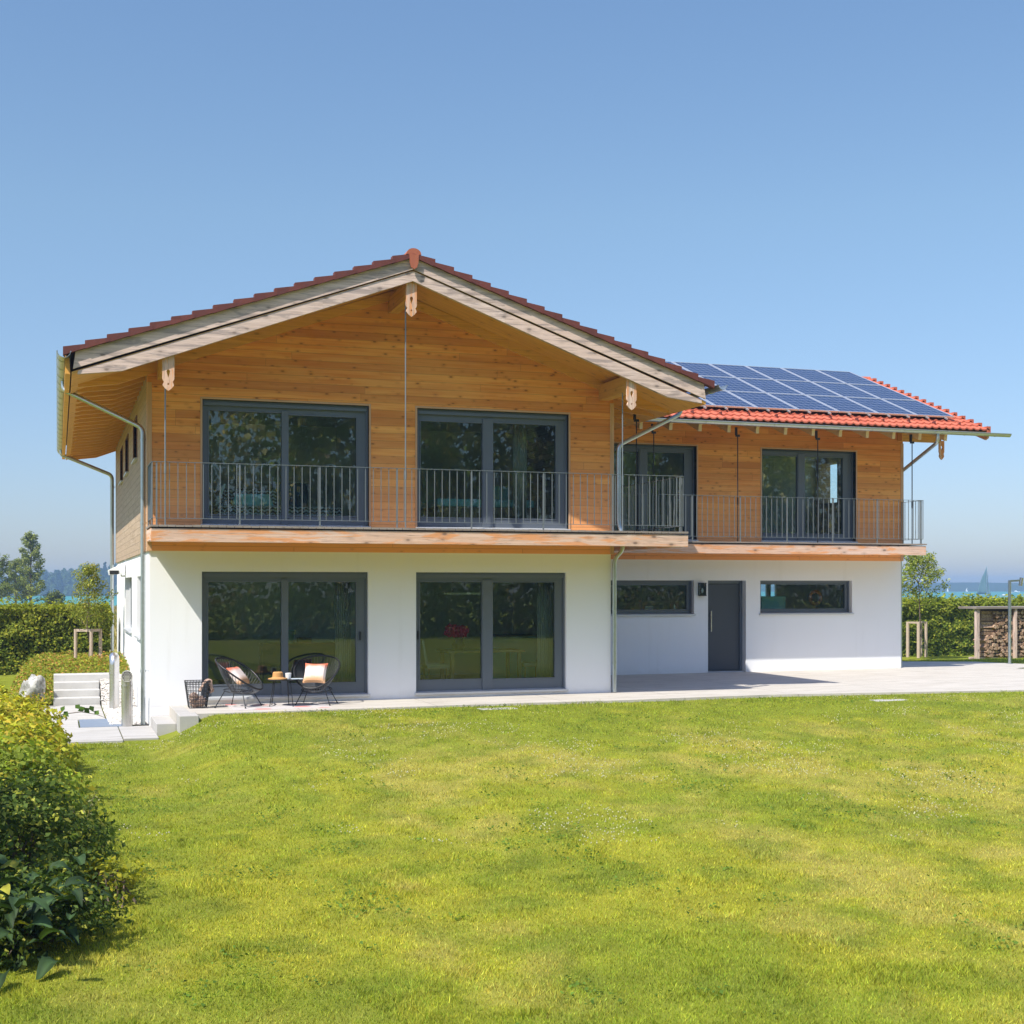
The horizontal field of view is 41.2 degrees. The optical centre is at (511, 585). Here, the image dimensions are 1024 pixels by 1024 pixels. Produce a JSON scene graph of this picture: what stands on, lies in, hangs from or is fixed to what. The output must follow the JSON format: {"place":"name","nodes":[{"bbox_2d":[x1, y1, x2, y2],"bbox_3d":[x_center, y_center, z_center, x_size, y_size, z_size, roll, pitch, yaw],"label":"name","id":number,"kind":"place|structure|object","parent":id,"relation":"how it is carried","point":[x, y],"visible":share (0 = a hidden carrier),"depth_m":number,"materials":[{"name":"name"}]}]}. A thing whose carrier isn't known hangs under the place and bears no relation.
{"place":"outdoors","nodes":[
{"label":"outdoors","id":0,"kind":"place"},
{"bbox_2d":[17,773,99,864],"bbox_3d":[-4.075,2.081,12.099,0.298,0.861,0.966,0,0,20],"label":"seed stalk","id":1,"kind":"object","parent":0,"point":[83,809],"visible":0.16,"depth_m":12.43,"materials":[{"name":"green plant"}]},
{"bbox_2d":[43,704,158,743],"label":"garden path","id":2,"kind":"structure","parent":0,"point":[86,735],"depth_m":23.18,"materials":[{"name":"grey concrete"}]},
{"bbox_2d":[79,718,120,727],"bbox_3d":[-7.415,2.557,24.485,0.695,0.168,1.430,0,0,-18],"label":"cover plate","id":3,"kind":"object","parent":2,"relation":"on","point":[84,723],"visible":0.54,"depth_m":24.33,"materials":[{"name":"blue metal"}]},
{"bbox_2d":[272,482,307,506],"bbox_3d":[-4.393,-1.555,27.172,0.700,1.008,0.750,0,0,-18],"label":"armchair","id":4,"kind":"object","parent":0,"point":[295,494],"visible":0.27,"depth_m":27.37,"materials":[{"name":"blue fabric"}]},
{"bbox_2d":[288,630,294,642],"bbox_3d":[-4.607,1.059,27.970,0.300,0.260,0.295,0,0,-18],"label":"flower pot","id":5,"kind":"object","parent":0,"point":[291,633],"visible":0.48,"depth_m":27.88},
{"bbox_2d":[297,637,311,642],"bbox_3d":[-4.290,1.135,28.076,0.270,0.108,0.200,0,0,-18],"label":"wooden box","id":6,"kind":"object","parent":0,"point":[304,639],"visible":1,"depth_m":27.99,"materials":[{"name":"brown wood"}]},
{"bbox_2d":[0,582,1023,1023],"bbox_3d":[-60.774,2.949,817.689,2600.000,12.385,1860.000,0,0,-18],"label":"ground","id":7,"kind":"structure","parent":0,"point":[500,722],"depth_m":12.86,"materials":[{"name":"green plant"}]},
{"bbox_2d":[0,554,14,598],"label":"meadow tree","id":8,"kind":"object","parent":7,"relation":"on","point":[6,583],"visible":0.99,"depth_m":128.09,"materials":[{"name":"green plant"}]},
{"bbox_2d":[0,559,36,604],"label":"meadow tree","id":9,"kind":"object","parent":7,"relation":"on","point":[13,565],"visible":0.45,"depth_m":135.52,"materials":[{"name":"green plant"}]},
{"bbox_2d":[11,530,51,603],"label":"meadow tree","id":10,"kind":"object","parent":7,"relation":"on","point":[30,537],"visible":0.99,"depth_m":129.72,"materials":[{"name":"green plant"}]},
{"bbox_2d":[19,674,45,703],"bbox_3d":[-9.930,2.226,28.168,0.536,0.757,0.760,0,0,-18],"label":"boulder","id":11,"kind":"object","parent":7,"relation":"on","point":[34,683],"visible":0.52,"depth_m":27.93,"materials":[{"name":"stone"}]},
{"bbox_2d":[0,695,78,760],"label":"golden shrub","id":12,"kind":"object","parent":7,"relation":"on","point":[42,715],"visible":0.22,"depth_m":17.98,"materials":[{"name":"yellow plant"}]},
{"bbox_2d":[0,713,93,791],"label":"golden shrub","id":13,"kind":"object","parent":7,"relation":"on","point":[21,732],"visible":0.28,"depth_m":15.49,"materials":[{"name":"yellow plant"}]},
{"bbox_2d":[0,729,96,840],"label":"golden shrub","id":14,"kind":"object","parent":7,"relation":"on","point":[18,759],"visible":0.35,"depth_m":13.00,"materials":[{"name":"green plant"}]},
{"bbox_2d":[0,685,104,738],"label":"golden shrub","id":15,"kind":"object","parent":7,"relation":"on","point":[66,713],"visible":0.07,"depth_m":20.55,"materials":[{"name":"yellow plant"}]},
{"bbox_2d":[44,589,65,603],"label":"meadow tree","id":16,"kind":"object","parent":7,"relation":"on","point":[56,594],"visible":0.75,"depth_m":119.60,"materials":[{"name":"green plant"}]},
{"bbox_2d":[0,587,113,674],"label":"hedge","id":17,"kind":"object","parent":7,"relation":"on","point":[46,628],"visible":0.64,"depth_m":34.48,"materials":[{"name":"green plant"}]},
{"bbox_2d":[0,853,116,988],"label":"broad leaved plant","id":18,"kind":"object","parent":7,"relation":"on","point":[38,906],"visible":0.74,"depth_m":9.11,"materials":[{"name":"green plant"}]},
{"bbox_2d":[0,562,116,595],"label":"forest","id":19,"kind":"object","parent":7,"relation":"on","point":[63,581],"visible":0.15,"depth_m":815.49,"materials":[{"name":"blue plant"}]},
{"bbox_2d":[0,764,127,891],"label":"dark shrub","id":20,"kind":"object","parent":7,"relation":"on","point":[26,816],"visible":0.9,"depth_m":10.83,"materials":[{"name":"green plant"}]},
{"bbox_2d":[0,856,133,971],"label":"shrub","id":21,"kind":"object","parent":7,"relation":"on","point":[90,894],"visible":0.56,"depth_m":9.37,"materials":[{"name":"green plant"}]},
{"bbox_2d":[10,650,129,704],"bbox_3d":[-10.105,2.014,31.060,2.550,0.842,7.114,0,0,-18],"label":"ground cover","id":22,"kind":"object","parent":7,"relation":"on","point":[63,659],"visible":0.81,"depth_m":30.34,"materials":[{"name":"green plant"}]},
{"bbox_2d":[54,681,98,688],"bbox_3d":[-9.279,2.373,28.981,0.920,0.635,0.360,0,0,-18],"label":"concrete step","id":23,"kind":"object","parent":7,"relation":"on","point":[77,685],"visible":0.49,"depth_m":28.82,"materials":[{"name":"grey concrete"}]},
{"bbox_2d":[54,696,99,705],"bbox_3d":[-9.051,2.514,28.298,0.920,0.355,0.360,0,0,-18],"label":"concrete step","id":24,"kind":"object","parent":7,"relation":"on","point":[92,700],"visible":0.46,"depth_m":28.15,"materials":[{"name":"grey concrete"}]},
{"bbox_2d":[54,688,99,696],"bbox_3d":[-9.165,2.443,28.640,0.920,0.495,0.360,0,0,-18],"label":"concrete step","id":25,"kind":"object","parent":7,"relation":"on","point":[76,692],"visible":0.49,"depth_m":28.49,"materials":[{"name":"grey concrete"}]},
{"bbox_2d":[54,673,108,692],"bbox_3d":[-9.235,2.304,29.449,1.300,0.775,0.500,0,0,-18],"label":"concrete step","id":26,"kind":"object","parent":7,"relation":"on","point":[78,677],"visible":0.27,"depth_m":29.20,"materials":[{"name":"grey concrete"}]},
{"bbox_2d":[74,629,101,664],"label":"tree stakes","id":27,"kind":"object","parent":7,"relation":"on","point":[90,631],"visible":0.71,"depth_m":32.57,"materials":[{"name":"grey wood"}]},
{"bbox_2d":[63,561,118,655],"bbox_3d":[-10.216,0.728,32.649,1.070,2.628,1.238,0,0,26],"label":"young tree","id":28,"kind":"object","parent":7,"relation":"on","point":[88,571],"visible":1,"depth_m":32.62,"materials":[{"name":"green plant"}]},
{"bbox_2d":[81,856,144,907],"bbox_3d":[-3.161,2.333,10.746,0.530,0.366,0.667,0,0,-18],"label":"yellow shrub","id":29,"kind":"object","parent":7,"relation":"on","point":[119,874],"visible":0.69,"depth_m":10.71,"materials":[{"name":"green plant"}]},
{"bbox_2d":[100,674,147,724],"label":"gravel","id":30,"kind":"structure","parent":7,"relation":"on","point":[114,716],"depth_m":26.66,"materials":[{"name":"grey gravel"}]},
{"bbox_2d":[109,652,119,707],"bbox_3d":[-8.010,1.918,27.392,0.214,1.127,0.276,0,0,-18],"label":"vent pipe","id":31,"kind":"object","parent":30,"relation":"on","point":[114,673],"visible":1,"depth_m":27.28,"materials":[{"name":"silver metal"}]},
{"bbox_2d":[121,670,132,726],"bbox_3d":[-6.765,1.988,23.905,0.214,0.985,0.216,0,0,-18],"label":"vent pipe","id":32,"kind":"object","parent":7,"relation":"on","point":[126,698],"visible":1,"depth_m":23.82,"materials":[{"name":"silver metal"}]},
{"bbox_2d":[151,716,175,735],"bbox_3d":[-5.992,2.526,23.374,0.320,0.430,1.400,0,0,-18],"label":"concrete step","id":33,"kind":"object","parent":7,"relation":"on","point":[162,725],"visible":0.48,"depth_m":22.75,"materials":[{"name":"grey concrete"}]},
{"bbox_2d":[171,706,198,732],"bbox_3d":[-5.596,2.390,23.200,0.310,0.502,1.980,0,0,-18],"label":"concrete step","id":34,"kind":"object","parent":7,"relation":"on","point":[186,719],"visible":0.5,"depth_m":22.30,"materials":[{"name":"grey concrete"}]},
{"bbox_2d":[477,707,517,709],"bbox_3d":[-0.256,2.186,23.783,0.680,0.068,0.280,0,0,-18],"label":"stepping stone","id":35,"kind":"object","parent":7,"relation":"on","point":[495,708],"visible":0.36,"depth_m":23.75,"materials":[{"name":"grey stone"}]},
{"bbox_2d":[56,248,1011,725],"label":"house","id":36,"kind":"structure","parent":7,"relation":"on","point":[378,402],"depth_m":26.53,"materials":[{"name":"paint"}]},
{"bbox_2d":[108,563,124,576],"bbox_3d":[-9.440,-0.360,32.495,0.399,0.317,0.352,0,0,-18],"label":"floodlight","id":37,"kind":"object","parent":36,"relation":"attached to","point":[119,569],"visible":1,"depth_m":32.36,"materials":[{"name":"white paint"}]},
{"bbox_2d":[118,445,122,484],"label":"side window","id":38,"kind":"structure","parent":36,"relation":"in","point":[121,452],"depth_m":33.76,"materials":[{"name":"grey glass"}]},
{"bbox_2d":[123,434,128,476],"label":"side window","id":39,"kind":"structure","parent":36,"relation":"in","point":[126,472],"depth_m":30.89,"materials":[{"name":"grey glass"}]},
{"bbox_2d":[123,578,131,633],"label":"side window","id":40,"kind":"structure","parent":36,"relation":"in","point":[129,629],"depth_m":32.46,"materials":[{"name":"white glass"}]},
{"bbox_2d":[131,415,136,464],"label":"side window","id":41,"kind":"structure","parent":36,"relation":"in","point":[134,457],"depth_m":28.15,"materials":[{"name":"grey glass"}]},
{"bbox_2d":[212,484,342,515],"bbox_3d":[-4.478,-1.465,25.878,2.380,0.828,0.850,0,0,-18],"label":"day bed","id":42,"kind":"object","parent":36,"relation":"on","point":[331,511],"visible":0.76,"depth_m":25.62,"materials":[{"name":"fabric"}]},
{"bbox_2d":[232,494,273,505],"bbox_3d":[-4.882,-1.601,25.632,0.773,0.235,0.140,0,0,-18],"label":"pillow","id":43,"kind":"object","parent":42,"relation":"on","point":[246,499],"visible":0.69,"depth_m":25.56,"materials":[{"name":"teal fabric"}]},
{"bbox_2d":[254,481,306,484],"bbox_3d":[-4.773,-2.104,28.073,1.050,0.050,0.300,0,0,-18],"label":"wall shelf","id":44,"kind":"object","parent":36,"relation":"attached to","point":[263,482],"depth_m":27.87,"materials":[{"name":"white paint"}]},
{"bbox_2d":[200,397,370,526],"bbox_3d":[-4.108,-2.199,24.795,3.097,2.321,0.230,0,0,-18],"label":"sliding window","id":45,"kind":"structure","parent":36,"relation":"in","point":[288,408],"depth_m":24.81,"materials":[{"name":"grey metal"}]},
{"bbox_2d":[202,572,369,699],"bbox_3d":[-4.123,0.909,24.826,3.085,2.305,0.230,0,0,-18],"label":"sliding window","id":46,"kind":"structure","parent":36,"relation":"in","point":[357,688],"depth_m":24.84,"materials":[{"name":"grey metal"}]},
{"bbox_2d":[259,642,334,683],"bbox_3d":[-4.426,1.620,28.057,1.500,0.858,0.450,0,0,-18],"label":"sideboard","id":47,"kind":"object","parent":36,"relation":"on","point":[269,659],"visible":0.47,"depth_m":27.83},
{"bbox_2d":[335,582,350,681],"bbox_3d":[-3.181,0.816,25.653,0.304,2.450,0.061,0,0,-18],"label":"curtain","id":48,"kind":"object","parent":36,"relation":"hanging from","point":[343,623],"visible":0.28,"depth_m":25.65,"materials":[{"name":"grey fabric"}]},
{"bbox_2d":[420,639,448,679],"bbox_3d":[-1.575,1.560,26.927,0.550,0.978,0.440,0,0,-18],"label":"dining chair","id":49,"kind":"object","parent":36,"relation":"on","point":[424,662],"visible":0.73,"depth_m":26.76,"materials":[{"name":"fabric"}]},
{"bbox_2d":[443,582,479,594],"bbox_3d":[-0.923,-0.134,27.831,1.000,0.650,0.080,0,0,-18],"label":"pendant lamp","id":50,"kind":"object","parent":36,"relation":"hanging from","point":[452,593],"visible":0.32,"depth_m":27.73,"materials":[{"name":"black metal"}]},
{"bbox_2d":[421,486,533,518],"bbox_3d":[-0.825,-1.580,28.169,2.040,1.058,2.020,0,0,-18],"label":"bed","id":51,"kind":"object","parent":36,"relation":"on","point":[427,508],"visible":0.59,"depth_m":27.28,"materials":[{"name":"fabric"}]},
{"bbox_2d":[436,648,524,678],"bbox_3d":[-0.638,1.675,27.451,1.600,0.748,0.900,0,0,-18],"label":"dining table","id":52,"kind":"object","parent":36,"relation":"on","point":[495,650],"visible":0.62,"depth_m":27.29,"materials":[{"name":"brown wood"}]},
{"bbox_2d":[444,623,468,649],"bbox_3d":[-1.096,1.026,27.155,0.512,0.546,0.427,0,0,16],"label":"flower vase","id":53,"kind":"object","parent":52,"relation":"on","point":[458,633],"visible":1,"depth_m":27.07,"materials":[{"name":"red plant"}]},
{"bbox_2d":[415,572,568,694],"bbox_3d":[-0.394,0.909,26.073,3.070,2.305,0.230,0,0,-18],"label":"sliding window","id":54,"kind":"structure","parent":36,"relation":"in","point":[486,683],"depth_m":26.08,"materials":[{"name":"grey metal"}]},
{"bbox_2d":[415,406,570,529],"bbox_3d":[-0.361,-2.199,26.047,3.107,2.321,0.230,0,0,-18],"label":"sliding window","id":55,"kind":"structure","parent":36,"relation":"in","point":[483,417],"depth_m":26.06,"materials":[{"name":"grey metal"}]},
{"bbox_2d":[493,634,536,677],"bbox_3d":[-0.076,1.565,29.933,1.100,0.968,0.710,0,0,-18],"label":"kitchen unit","id":56,"kind":"object","parent":36,"relation":"on","point":[526,643],"visible":0.5,"depth_m":29.63,"materials":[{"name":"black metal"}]},
{"bbox_2d":[513,424,526,518],"bbox_3d":[0.157,-2.259,26.927,0.284,2.400,0.061,0,0,-18],"label":"curtain","id":57,"kind":"object","parent":36,"relation":"hanging from","point":[519,447],"visible":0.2,"depth_m":26.92,"materials":[{"name":"grey fabric"}]},
{"bbox_2d":[521,660,536,677],"bbox_3d":[0.426,1.560,27.596,0.550,0.978,0.440,0,0,-18],"label":"dining chair","id":58,"kind":"object","parent":36,"relation":"on","point":[528,664],"visible":0.34,"depth_m":27.36,"materials":[{"name":"fabric"}]},
{"bbox_2d":[537,582,550,676],"bbox_3d":[0.641,0.816,26.931,0.304,2.450,0.061,0,0,-18],"label":"curtain","id":59,"kind":"object","parent":36,"relation":"hanging from","point":[543,629],"visible":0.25,"depth_m":26.92,"materials":[{"name":"fabric"}]},
{"bbox_2d":[611,580,695,615],"bbox_3d":[3.045,0.309,32.204,2.760,0.845,0.280,0,0,-18],"label":"strip window","id":60,"kind":"structure","parent":36,"relation":"in","point":[687,611],"depth_m":32.41,"materials":[{"name":"grey metal"}]},
{"bbox_2d":[614,442,698,540],"bbox_3d":[3.127,-2.199,32.194,2.722,2.321,0.280,0,0,-18],"label":"sliding window","id":61,"kind":"structure","parent":36,"relation":"in","point":[643,450],"depth_m":32.47,"materials":[{"name":"grey metal"}]},
{"bbox_2d":[698,583,706,595],"bbox_3d":[4.547,0.099,32.537,0.170,0.315,0.139,0,0,-18],"label":"wall lamp","id":62,"kind":"object","parent":36,"relation":"attached to","point":[701,589],"visible":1,"depth_m":32.56,"materials":[{"name":"black metal"}]},
{"bbox_2d":[708,583,738,670],"bbox_3d":[5.125,1.011,33.001,0.880,2.110,0.126,0,0,-18],"label":"door","id":63,"kind":"structure","parent":36,"relation":"in","point":[723,598],"depth_m":33.02,"materials":[{"name":"grey metal"}]},
{"bbox_2d":[759,581,853,614],"bbox_3d":[7.233,0.309,33.603,2.630,0.845,0.280,0,0,-18],"label":"strip window","id":64,"kind":"structure","parent":36,"relation":"in","point":[845,610],"depth_m":33.68,"materials":[{"name":"grey metal"}]},
{"bbox_2d":[760,447,857,542],"bbox_3d":[7.293,-2.199,33.587,2.707,2.321,0.280,0,0,-18],"label":"sliding window","id":65,"kind":"structure","parent":36,"relation":"in","point":[846,536],"depth_m":33.68,"materials":[{"name":"grey metal"}]},
{"bbox_2d":[808,590,822,605],"bbox_3d":[7.720,0.321,34.620,0.410,0.410,0.090,0,0,-18],"label":"wreath","id":66,"kind":"object","parent":36,"relation":"attached to","point":[811,593],"visible":1,"depth_m":34.58,"materials":[{"name":"plant"}]},
{"bbox_2d":[82,695,1023,1023],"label":"lawn weeds","id":67,"kind":"object","parent":7,"relation":"on","point":[340,779],"visible":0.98,"depth_m":14.33,"materials":[{"name":"green plant"}]},
{"bbox_2d":[98,694,1023,844],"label":"clover flowers","id":68,"kind":"object","parent":7,"relation":"on","point":[633,764],"visible":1,"depth_m":18.07,"materials":[{"name":"white plant"}]},
{"bbox_2d":[874,699,904,701],"bbox_3d":[7.048,2.175,25.433,0.680,0.068,0.280,0,0,-18],"label":"stepping stone","id":69,"kind":"object","parent":7,"relation":"on","point":[889,700],"visible":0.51,"depth_m":25.35,"materials":[{"name":"grey stone"}]},
{"bbox_2d":[906,621,926,657],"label":"tree stakes","id":70,"kind":"object","parent":7,"relation":"on","point":[918,639],"visible":0.94,"depth_m":50.04,"materials":[{"name":"grey wood"}]},
{"bbox_2d":[902,551,950,656],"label":"young tree","id":71,"kind":"object","parent":7,"relation":"on","point":[913,560],"visible":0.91,"depth_m":49.79,"materials":[{"name":"green plant"}]},
{"bbox_2d":[902,591,1023,656],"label":"hedge","id":72,"kind":"object","parent":7,"relation":"on","point":[950,628],"visible":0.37,"depth_m":52.79,"materials":[{"name":"green plant"}]},
{"bbox_2d":[958,606,1023,658],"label":"wood shed","id":73,"kind":"structure","parent":7,"relation":"on","point":[977,609],"depth_m":44.29,"materials":[{"name":"wood"}]},
{"bbox_2d":[1006,577,1023,663],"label":"garden lamp","id":74,"kind":"object","parent":7,"relation":"on","point":[1020,580],"visible":0.93,"depth_m":36.11,"materials":[{"name":"metal"}]},
{"bbox_2d":[0,592,1023,605],"bbox_3d":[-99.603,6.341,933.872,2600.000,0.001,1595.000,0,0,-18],"label":"lake","id":75,"kind":"structure","parent":0,"point":[947,595],"depth_m":764.50,"materials":[{"name":"liquid"}]},
{"bbox_2d":[976,567,993,598],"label":"sailboat","id":76,"kind":"object","parent":75,"relation":"on","point":[983,588],"visible":0.88,"depth_m":615.29,"materials":[{"name":"fabric"}]},
{"bbox_2d":[0,0,1023,582],"label":"sky","id":77,"kind":"structure","parent":0,"point":[831,185],"materials":[{"name":"blue"}]},
{"bbox_2d":[17,598,1012,648],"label":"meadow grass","id":78,"kind":"structure","parent":0,"point":[115,626],"depth_m":66.10,"materials":[{"name":"green plant"}]},
{"bbox_2d":[170,661,1023,722],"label":"terrace","id":79,"kind":"structure","parent":0,"point":[921,677],"depth_m":28.22,"materials":[{"name":"concrete"}]},
{"bbox_2d":[184,680,210,707],"bbox_3d":[-5.486,1.897,23.722,0.422,0.467,0.393,0,0,-18],"label":"wire basket","id":80,"kind":"object","parent":79,"relation":"on","point":[198,687],"visible":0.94,"depth_m":23.60,"materials":[{"name":"black metal"}]},
{"bbox_2d":[189,692,205,707],"bbox_3d":[-5.485,2.001,23.713,0.312,0.280,0.297,0,0,-18],"label":"blanket","id":81,"kind":"object","parent":80,"relation":"hanging from","point":[196,702],"visible":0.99,"depth_m":23.62,"materials":[{"name":"fabric"}]},
{"bbox_2d":[199,679,213,693],"bbox_3d":[-5.332,1.758,23.732,0.257,0.247,0.282,0,0,-18],"label":"blanket","id":82,"kind":"object","parent":80,"relation":"hanging from","point":[211,688],"visible":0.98,"depth_m":23.64,"materials":[{"name":"fabric"}]},
{"bbox_2d":[225,701,332,709],"bbox_3d":[-4.014,2.141,24.067,1.950,0.020,1.180,0,0,-18],"label":"rug","id":83,"kind":"object","parent":79,"relation":"on","point":[258,706],"visible":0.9,"depth_m":23.90,"materials":[{"name":"grey fabric"}]},
{"bbox_2d":[214,657,262,708],"bbox_3d":[-4.781,1.700,23.872,0.832,0.871,0.841,0,0,16],"label":"lounge chair","id":84,"kind":"object","parent":83,"relation":"on","point":[244,691],"visible":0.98,"depth_m":23.82,"materials":[{"name":"black metal"}]},
{"bbox_2d":[226,666,248,684],"bbox_3d":[-4.802,1.586,23.851,0.281,0.298,0.400,0,0,16],"label":"cushion","id":85,"kind":"object","parent":84,"relation":"on","point":[238,672],"visible":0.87,"depth_m":23.74,"materials":[{"name":"fabric"}]},
{"bbox_2d":[266,678,299,706],"bbox_3d":[-4.038,1.892,24.027,0.610,0.481,0.610,0,0,-18],"label":"side table","id":86,"kind":"object","parent":83,"relation":"on","point":[287,680],"visible":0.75,"depth_m":23.88,"materials":[{"name":"black metal"}]},
{"bbox_2d":[268,672,286,679],"bbox_3d":[-4.117,1.585,23.916,0.340,0.124,0.340,0,0,-18],"label":"straw hat","id":87,"kind":"object","parent":86,"relation":"on","point":[277,675],"visible":1,"depth_m":23.83,"materials":[{"name":"beige wicker"}]},
{"bbox_2d":[285,673,290,678],"bbox_3d":[-3.959,1.604,24.075,0.110,0.100,0.110,0,0,-18],"label":"cup","id":88,"kind":"object","parent":86,"relation":"on","point":[288,675],"visible":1,"depth_m":24.03,"materials":[{"name":"white ceramic"}]},
{"bbox_2d":[293,655,339,705],"bbox_3d":[-3.506,1.700,24.365,0.841,0.871,0.832,0,0,6],"label":"lounge chair","id":89,"kind":"object","parent":83,"relation":"on","point":[311,689],"visible":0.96,"depth_m":24.43,"materials":[{"name":"black metal"}]},
{"bbox_2d":[302,663,327,682],"bbox_3d":[-3.513,1.571,24.287,0.420,0.348,0.263,0,0,6],"label":"cushion","id":90,"kind":"object","parent":89,"relation":"on","point":[315,673],"visible":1,"depth_m":24.21,"materials":[{"name":"fabric"}]},
{"bbox_2d":[761,596,784,608],"bbox_3d":[6.549,0.561,34.624,0.680,0.560,0.450,0,0,-18],"label":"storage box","id":91,"kind":"object","parent":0,"point":[772,602],"visible":0.42,"depth_m":34.41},
{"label":"firewood log","id":92,"kind":"object","parent":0,"visible":0},
{"bbox_2d":[980,635,988,639],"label":"firewood log","id":93,"kind":"object","parent":92,"relation":"on","point":[984,636],"visible":0.57,"depth_m":44.27,"materials":[{"name":"brown wood"}]},
{"bbox_2d":[981,632,993,634],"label":"firewood log","id":94,"kind":"object","parent":93,"relation":"on","point":[986,633],"visible":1,"depth_m":44.24,"materials":[{"name":"wood"}]},
{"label":"firewood log","id":95,"kind":"object","parent":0,"visible":0},
{"bbox_2d":[980,625,991,628],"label":"firewood log","id":96,"kind":"object","parent":95,"relation":"on","point":[985,626],"visible":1,"depth_m":44.23,"materials":[{"name":"brown wood"}]},
{"bbox_2d":[980,621,993,624],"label":"firewood log","id":97,"kind":"object","parent":96,"relation":"on","point":[986,622],"visible":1,"depth_m":44.26,"materials":[{"name":"wood"}]},
{"bbox_2d":[980,617,993,620],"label":"firewood log","id":98,"kind":"object","parent":97,"relation":"on","point":[986,619],"visible":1,"depth_m":44.23,"materials":[{"name":"wood"}]},
{"bbox_2d":[980,614,992,617],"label":"firewood log","id":99,"kind":"object","parent":98,"relation":"on","point":[986,615],"visible":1,"depth_m":44.25,"materials":[{"name":"brown wood"}]},
{"bbox_2d":[980,611,991,613],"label":"firewood log","id":100,"kind":"object","parent":99,"relation":"on","point":[985,612],"visible":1,"depth_m":44.24,"materials":[{"name":"wood"}]},
{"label":"firewood log","id":101,"kind":"object","parent":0,"visible":0},
{"bbox_2d":[980,649,989,653],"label":"firewood log","id":102,"kind":"object","parent":101,"relation":"on","point":[987,651],"visible":0.57,"depth_m":44.17,"materials":[{"name":"wood"}]},
{"bbox_2d":[973,645,987,649],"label":"firewood log","id":103,"kind":"object","parent":102,"relation":"on","point":[982,647],"visible":0.6,"depth_m":44.21,"materials":[{"name":"brown wood"}]},
{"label":"firewood log","id":104,"kind":"object","parent":103,"relation":"on","visible":0},
{"bbox_2d":[973,638,987,642],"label":"firewood log","id":105,"kind":"object","parent":104,"relation":"on","point":[983,640],"visible":0.63,"depth_m":44.22,"materials":[{"name":"brown wood"}]}
]}

